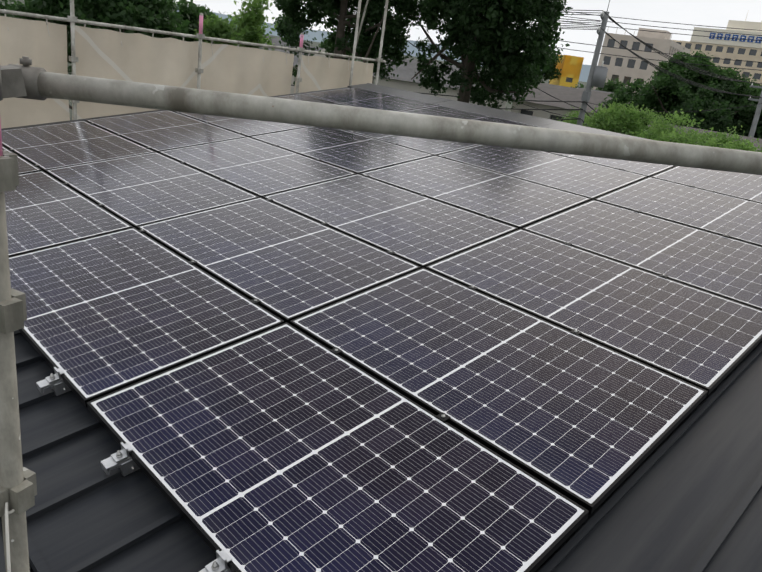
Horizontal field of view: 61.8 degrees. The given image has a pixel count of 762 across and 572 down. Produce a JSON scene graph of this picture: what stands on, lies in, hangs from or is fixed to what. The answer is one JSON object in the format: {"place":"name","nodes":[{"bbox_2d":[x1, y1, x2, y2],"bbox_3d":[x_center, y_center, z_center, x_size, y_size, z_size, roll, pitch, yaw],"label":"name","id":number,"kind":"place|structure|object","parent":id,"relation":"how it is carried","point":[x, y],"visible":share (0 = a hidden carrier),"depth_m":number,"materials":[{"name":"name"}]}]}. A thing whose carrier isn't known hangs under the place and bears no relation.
{"place":"outdoors","nodes":[
{"label":"outdoors","id":0,"kind":"place"},
{"bbox_2d":[0,517,33,571],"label":"roof gutter","id":1,"kind":"object","parent":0,"point":[2,563],"depth_m":2.18,"materials":[{"name":"black metal"}]},
{"bbox_2d":[0,118,36,571],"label":"scaffold standard","id":2,"kind":"object","parent":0,"point":[18,488],"visible":1,"depth_m":1.35,"materials":[{"name":"grey metal"}]},
{"bbox_2d":[4,502,14,571],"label":"scaffold tie wire","id":3,"kind":"object","parent":2,"relation":"attached to","point":[7,512],"visible":0.56,"depth_m":1.39,"materials":[{"name":"silver metal"}]},
{"bbox_2d":[0,0,591,119],"bbox_3d":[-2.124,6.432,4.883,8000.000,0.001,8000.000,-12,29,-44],"label":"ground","id":4,"kind":"structure","parent":0,"point":[315,44],"depth_m":777.44,"materials":[{"name":"grey"}]},
{"bbox_2d":[0,0,15,17],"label":"distant tree","id":5,"kind":"object","parent":4,"relation":"on","point":[6,4],"visible":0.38,"depth_m":97.08,"materials":[{"name":"green plant"}]},
{"bbox_2d":[6,0,193,108],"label":"scaffold","id":6,"kind":"object","parent":4,"relation":"on","point":[162,15],"visible":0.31,"depth_m":24.38,"materials":[{"name":"grey metal"}]},
{"bbox_2d":[99,0,224,42],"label":"tree","id":7,"kind":"object","parent":4,"relation":"on","point":[191,10],"visible":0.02,"depth_m":29.60,"materials":[{"name":"green plant"}]},
{"bbox_2d":[0,0,388,119],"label":"scaffolding","id":8,"kind":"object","parent":4,"relation":"on","point":[72,19],"depth_m":9.15,"materials":[{"name":"metal"}]},
{"bbox_2d":[0,16,69,128],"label":"tarp sheet","id":9,"kind":"object","parent":8,"relation":"hanging from","point":[36,43],"visible":0.52,"depth_m":7.88,"materials":[{"name":"beige fabric"}]},
{"bbox_2d":[72,25,293,119],"bbox_3d":[-2.754,-2.667,9.470,0.178,1.850,3.510,25,26,38],"label":"tarp sheet","id":10,"kind":"object","parent":8,"relation":"attached to","point":[133,57],"visible":0.31,"depth_m":8.93,"materials":[{"name":"beige fabric"}]},
{"bbox_2d":[4,9,367,68],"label":"tarp rope ties","id":11,"kind":"object","parent":8,"relation":"attached to","point":[183,40],"visible":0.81,"depth_m":9.29,"materials":[{"name":"grey fabric"}]},
{"bbox_2d":[293,55,373,93],"bbox_3d":[-0.880,-3.078,11.332,0.145,1.850,1.762,25,26,38],"label":"tarp sheet","id":12,"kind":"object","parent":8,"relation":"attached to","point":[317,73],"visible":0.38,"depth_m":11.02,"materials":[{"name":"beige fabric"}]},
{"bbox_2d":[191,10,252,46],"bbox_3d":[-7.255,-7.693,28.326,3.098,8.689,2.657,13,21,12],"label":"tree","id":13,"kind":"object","parent":4,"relation":"on","point":[216,27],"visible":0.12,"depth_m":26.51,"materials":[{"name":"green plant"}]},
{"bbox_2d":[234,0,278,50],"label":"tree","id":14,"kind":"object","parent":4,"relation":"on","point":[253,19],"visible":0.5,"depth_m":28.05,"materials":[{"name":"green plant"}]},
{"bbox_2d":[262,35,282,41],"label":"building","id":15,"kind":"structure","parent":4,"relation":"on","point":[275,39],"depth_m":78.10,"materials":[{"name":"grey"}]},
{"bbox_2d":[259,40,327,93],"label":"scaffolding","id":16,"kind":"object","parent":4,"relation":"on","point":[296,58],"visible":0.04,"depth_m":52.88,"materials":[{"name":"grey metal"}]},
{"bbox_2d":[274,12,316,40],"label":"distant tree","id":17,"kind":"object","parent":4,"relation":"on","point":[280,32],"visible":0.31,"depth_m":111.52,"materials":[{"name":"green plant"}]},
{"bbox_2d":[321,32,328,48],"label":"distant tree","id":18,"kind":"object","parent":4,"relation":"on","point":[324,45],"visible":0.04,"depth_m":145.18,"materials":[{"name":"green plant"}]},
{"bbox_2d":[273,0,423,84],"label":"tree","id":19,"kind":"object","parent":4,"relation":"on","point":[342,19],"visible":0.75,"depth_m":23.75,"materials":[{"name":"green plant"}]},
{"bbox_2d":[357,46,392,83],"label":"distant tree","id":20,"kind":"object","parent":4,"relation":"on","point":[376,57],"depth_m":130.48,"materials":[{"name":"green plant"}]},
{"bbox_2d":[37,71,761,174],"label":"scaffold pipe","id":21,"kind":"object","parent":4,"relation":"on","point":[182,99],"visible":1,"depth_m":1.30,"materials":[{"name":"grey metal"}]},
{"bbox_2d":[0,56,46,100],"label":"scaffold coupler","id":22,"kind":"object","parent":21,"relation":"attached to","point":[18,81],"visible":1,"depth_m":1.19,"materials":[{"name":"grey metal"}]},
{"bbox_2d":[373,55,513,109],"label":"building","id":23,"kind":"structure","parent":4,"relation":"on","point":[403,80],"depth_m":49.19,"materials":[{"name":"grey"}]},
{"bbox_2d":[411,0,572,109],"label":"tree","id":24,"kind":"object","parent":4,"relation":"on","point":[486,34],"visible":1,"depth_m":22.52,"materials":[{"name":"green plant"}]},
{"bbox_2d":[528,43,564,82],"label":"distant tree","id":25,"kind":"object","parent":4,"relation":"on","point":[550,73],"visible":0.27,"depth_m":112.13,"materials":[{"name":"green plant"}]},
{"bbox_2d":[511,83,632,125],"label":"building roof","id":26,"kind":"structure","parent":4,"relation":"on","point":[563,93],"depth_m":53.61,"materials":[{"name":"grey"}]},
{"bbox_2d":[571,82,592,89],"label":"distant tree","id":27,"kind":"object","parent":4,"relation":"on","point":[582,86],"depth_m":83.67,"materials":[{"name":"green plant"}]},
{"bbox_2d":[560,106,611,126],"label":"bush","id":28,"kind":"object","parent":4,"relation":"on","point":[575,120],"visible":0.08,"depth_m":41.40,"materials":[{"name":"green plant"}]},
{"bbox_2d":[576,0,609,125],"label":"utility pole","id":29,"kind":"object","parent":4,"relation":"on","point":[597,76],"visible":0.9,"depth_m":34.10,"materials":[{"name":"concrete"}]},
{"bbox_2d":[98,0,761,126],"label":"power lines","id":30,"kind":"object","parent":29,"relation":"attached to","point":[640,57],"visible":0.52,"depth_m":36.16,"materials":[{"name":"rubber"}]},
{"bbox_2d":[577,87,620,94],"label":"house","id":31,"kind":"structure","parent":4,"relation":"on","point":[597,90],"depth_m":61.95,"materials":[{"name":"grey"}]},
{"bbox_2d":[595,77,625,92],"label":"tree","id":32,"kind":"object","parent":4,"relation":"on","point":[610,86],"visible":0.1,"depth_m":66.49,"materials":[{"name":"green plant"}]},
{"bbox_2d":[582,98,665,136],"bbox_3d":[10.143,-4.417,28.274,3.922,7.434,3.276,-12,29,-44],"label":"bush","id":33,"kind":"object","parent":4,"relation":"on","point":[620,119],"visible":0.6,"depth_m":26.71,"materials":[{"name":"green plant"}]},
{"bbox_2d":[622,109,713,145],"bbox_3d":[10.341,-3.256,25.076,4.036,7.558,3.350,-12,29,-44],"label":"bush","id":34,"kind":"object","parent":4,"relation":"on","point":[654,132],"visible":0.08,"depth_m":23.57,"materials":[{"name":"green plant"}]},
{"bbox_2d":[598,47,759,134],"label":"round tree","id":35,"kind":"object","parent":4,"relation":"on","point":[662,91],"visible":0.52,"depth_m":42.65,"materials":[{"name":"green plant"}]},
{"bbox_2d":[653,123,736,149],"bbox_3d":[10.079,-2.027,22.258,3.842,7.139,3.323,-12,29,-44],"label":"bush","id":36,"kind":"object","parent":4,"relation":"on","point":[671,137],"visible":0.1,"depth_m":21.29,"materials":[{"name":"green plant"}]},
{"bbox_2d":[648,121,761,150],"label":"hedge","id":37,"kind":"object","parent":4,"relation":"on","point":[743,137],"depth_m":28.78,"materials":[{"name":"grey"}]},
{"bbox_2d":[686,125,758,151],"bbox_3d":[13.984,-3.154,26.726,4.175,7.215,3.923,11,20,7],"label":"bush","id":38,"kind":"object","parent":4,"relation":"on","point":[725,138],"visible":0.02,"depth_m":24.94,"materials":[{"name":"green plant"}]},
{"bbox_2d":[695,80,761,138],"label":"tree","id":39,"kind":"object","parent":4,"relation":"on","point":[748,112],"visible":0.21,"depth_m":41.24,"materials":[{"name":"green plant"}]},
{"bbox_2d":[723,134,761,151],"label":"bush","id":40,"kind":"object","parent":4,"relation":"on","point":[741,145],"visible":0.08,"depth_m":22.70,"materials":[{"name":"green plant"}]},
{"bbox_2d":[748,83,761,137],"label":"utility pole","id":41,"kind":"object","parent":4,"relation":"on","point":[755,120],"visible":0.38,"depth_m":38.59,"materials":[{"name":"concrete"}]},
{"bbox_2d":[177,10,590,81],"bbox_3d":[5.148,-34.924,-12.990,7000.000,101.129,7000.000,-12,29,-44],"label":"distant hills","id":42,"kind":"structure","parent":0,"point":[583,77],"depth_m":3096.20,"materials":[{"name":"blue"}]},
{"bbox_2d":[173,0,761,65],"label":"sky","id":43,"kind":"structure","parent":0,"point":[717,13],"materials":[{"name":"white"}]},
{"bbox_2d":[347,83,649,139],"bbox_3d":[2.722,-1.756,7.669,0.490,0.112,8.920,-22,35,-39],"label":"roof ridge cover","id":44,"kind":"object","parent":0,"point":[520,117],"visible":0.5,"depth_m":8.75,"materials":[{"name":"grey metal"}]},
{"bbox_2d":[549,55,583,87],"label":"yellow building","id":45,"kind":"structure","parent":0,"point":[570,66],"depth_m":112.39,"materials":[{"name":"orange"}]},
{"bbox_2d":[592,27,690,92],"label":"midrise building","id":46,"kind":"structure","parent":0,"point":[623,69],"depth_m":135.08,"materials":[{"name":"concrete"}]},
{"bbox_2d":[673,10,761,85],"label":"hospital building","id":47,"kind":"structure","parent":0,"point":[725,47],"depth_m":235.10,"materials":[{"name":"beige concrete"}]},
{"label":"house walls","id":48,"kind":"object","parent":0,"visible":0},
{"bbox_2d":[1,87,761,571],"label":"roof","id":49,"kind":"structure","parent":48,"relation":"on","point":[685,495],"depth_m":2.37,"materials":[{"name":"metal"}]},
{"bbox_2d":[9,95,729,571],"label":"panel clamps","id":50,"kind":"object","parent":49,"relation":"on","point":[123,461],"visible":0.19,"depth_m":2.66,"materials":[{"name":"metal"}]},
{"bbox_2d":[2,146,41,174],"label":"solar panel","id":51,"kind":"object","parent":50,"relation":"on","point":[25,166],"visible":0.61,"depth_m":5.67,"materials":[{"name":"black glass"}]},
{"bbox_2d":[5,171,132,256],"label":"solar panel","id":52,"kind":"object","parent":50,"relation":"on","point":[44,210],"visible":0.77,"depth_m":4.60,"materials":[{"name":"black glass"}]},
{"bbox_2d":[1,121,154,171],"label":"solar panel","id":53,"kind":"object","parent":50,"relation":"on","point":[52,146],"visible":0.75,"depth_m":6.39,"materials":[{"name":"black glass"}]},
{"bbox_2d":[9,227,283,406],"bbox_3d":[-1.492,0.052,3.583,1.038,0.035,1.755,-22,35,-39],"label":"solar panel","id":54,"kind":"object","parent":50,"relation":"on","point":[108,313],"visible":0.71,"depth_m":3.40,"materials":[{"name":"black glass"}]},
{"bbox_2d":[45,152,258,228],"bbox_3d":[-1.968,-0.854,5.379,1.038,0.037,1.755,-22,35,-39],"label":"solar panel","id":55,"kind":"object","parent":50,"relation":"on","point":[135,191],"visible":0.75,"depth_m":5.27,"materials":[{"name":"black glass"}]},
{"bbox_2d":[86,110,246,152],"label":"solar panel","id":56,"kind":"object","parent":50,"relation":"on","point":[157,131],"visible":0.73,"depth_m":7.08,"materials":[{"name":"black glass"}]},
{"bbox_2d":[173,111,310,136],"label":"solar panel","id":57,"kind":"object","parent":50,"relation":"on","point":[247,127],"visible":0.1,"depth_m":7.46,"materials":[{"name":"black glass"}]},
{"bbox_2d":[159,137,355,197],"bbox_3d":[-1.208,-1.161,6.051,1.038,0.035,1.755,-22,35,-39],"label":"solar panel","id":58,"kind":"object","parent":50,"relation":"on","point":[258,168],"visible":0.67,"depth_m":5.95,"materials":[{"name":"black glass"}]},
{"bbox_2d":[137,197,420,323],"bbox_3d":[-0.732,-0.254,4.255,1.038,0.036,1.755,-22,35,-39],"label":"solar panel","id":59,"kind":"object","parent":50,"relation":"on","point":[285,265],"visible":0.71,"depth_m":4.11,"materials":[{"name":"black glass"}]},
{"bbox_2d":[274,94,354,106],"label":"solar panel","id":60,"kind":"object","parent":50,"relation":"on","point":[302,97],"visible":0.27,"depth_m":9.04,"materials":[{"name":"black glass"}]},
{"bbox_2d":[87,322,588,571],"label":"solar panel","id":61,"kind":"object","parent":50,"relation":"on","point":[286,447],"visible":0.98,"depth_m":2.36,"materials":[{"name":"black glass"}]},
{"bbox_2d":[250,126,432,173],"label":"solar panel","id":62,"kind":"object","parent":50,"relation":"on","point":[350,151],"visible":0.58,"depth_m":6.62,"materials":[{"name":"black glass"}]},
{"bbox_2d":[304,87,438,111],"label":"solar panel","id":63,"kind":"object","parent":50,"relation":"on","point":[359,97],"visible":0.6,"depth_m":9.14,"materials":[{"name":"black glass"}]},
{"bbox_2d":[263,174,517,267],"bbox_3d":[0.028,-0.559,4.928,1.038,0.035,1.755,-22,35,-39],"label":"solar panel","id":64,"kind":"object","parent":50,"relation":"on","point":[418,229],"visible":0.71,"depth_m":4.81,"materials":[{"name":"black glass"}]},
{"bbox_2d":[345,130,478,155],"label":"solar panel","id":65,"kind":"object","parent":50,"relation":"on","point":[433,147],"visible":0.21,"depth_m":6.94,"materials":[{"name":"black glass"}]},
{"bbox_2d":[402,105,545,127],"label":"solar panel","id":66,"kind":"object","parent":50,"relation":"on","point":[443,111],"visible":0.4,"depth_m":8.39,"materials":[{"name":"black glass"}]},
{"bbox_2d":[360,155,590,228],"bbox_3d":[0.788,-0.867,5.600,1.038,0.037,1.755,-22,35,-39],"label":"solar panel","id":67,"kind":"object","parent":50,"relation":"on","point":[518,203],"visible":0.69,"depth_m":5.49,"materials":[{"name":"black glass"}]},
{"bbox_2d":[290,268,707,513],"bbox_3d":[0.504,0.347,3.132,1.038,0.035,1.755,-22,35,-39],"label":"solar panel","id":68,"kind":"object","parent":50,"relation":"on","point":[588,424],"visible":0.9,"depth_m":2.95,"materials":[{"name":"black glass"}]},
{"bbox_2d":[436,145,647,199],"bbox_3d":[1.547,-1.173,6.273,1.038,0.036,1.755,-22,35,-39],"label":"solar panel","id":69,"kind":"object","parent":50,"relation":"on","point":[592,181],"visible":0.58,"depth_m":6.16,"materials":[{"name":"black glass"}]},
{"bbox_2d":[425,229,761,395],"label":"solar panel","id":70,"kind":"object","parent":50,"relation":"on","point":[707,341],"visible":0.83,"depth_m":3.66,"materials":[{"name":"black glass"}]},
{"bbox_2d":[548,128,675,176],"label":"solar panel","id":71,"kind":"object","parent":50,"relation":"on","point":[647,169],"visible":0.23,"depth_m":6.41,"materials":[{"name":"black glass"}]},
{"bbox_2d":[522,200,761,309],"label":"solar panel","id":72,"kind":"object","parent":50,"relation":"on","point":[720,265],"visible":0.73,"depth_m":4.46,"materials":[{"name":"black glass"}]},
{"bbox_2d":[594,177,761,246],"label":"solar panel","id":73,"kind":"object","parent":50,"relation":"on","point":[739,219],"visible":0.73,"depth_m":5.26,"materials":[{"name":"black glass"}]},
{"bbox_2d":[651,166,761,202],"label":"solar panel","id":74,"kind":"object","parent":50,"relation":"on","point":[745,186],"visible":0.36,"depth_m":5.98,"materials":[{"name":"black glass"}]}
]}

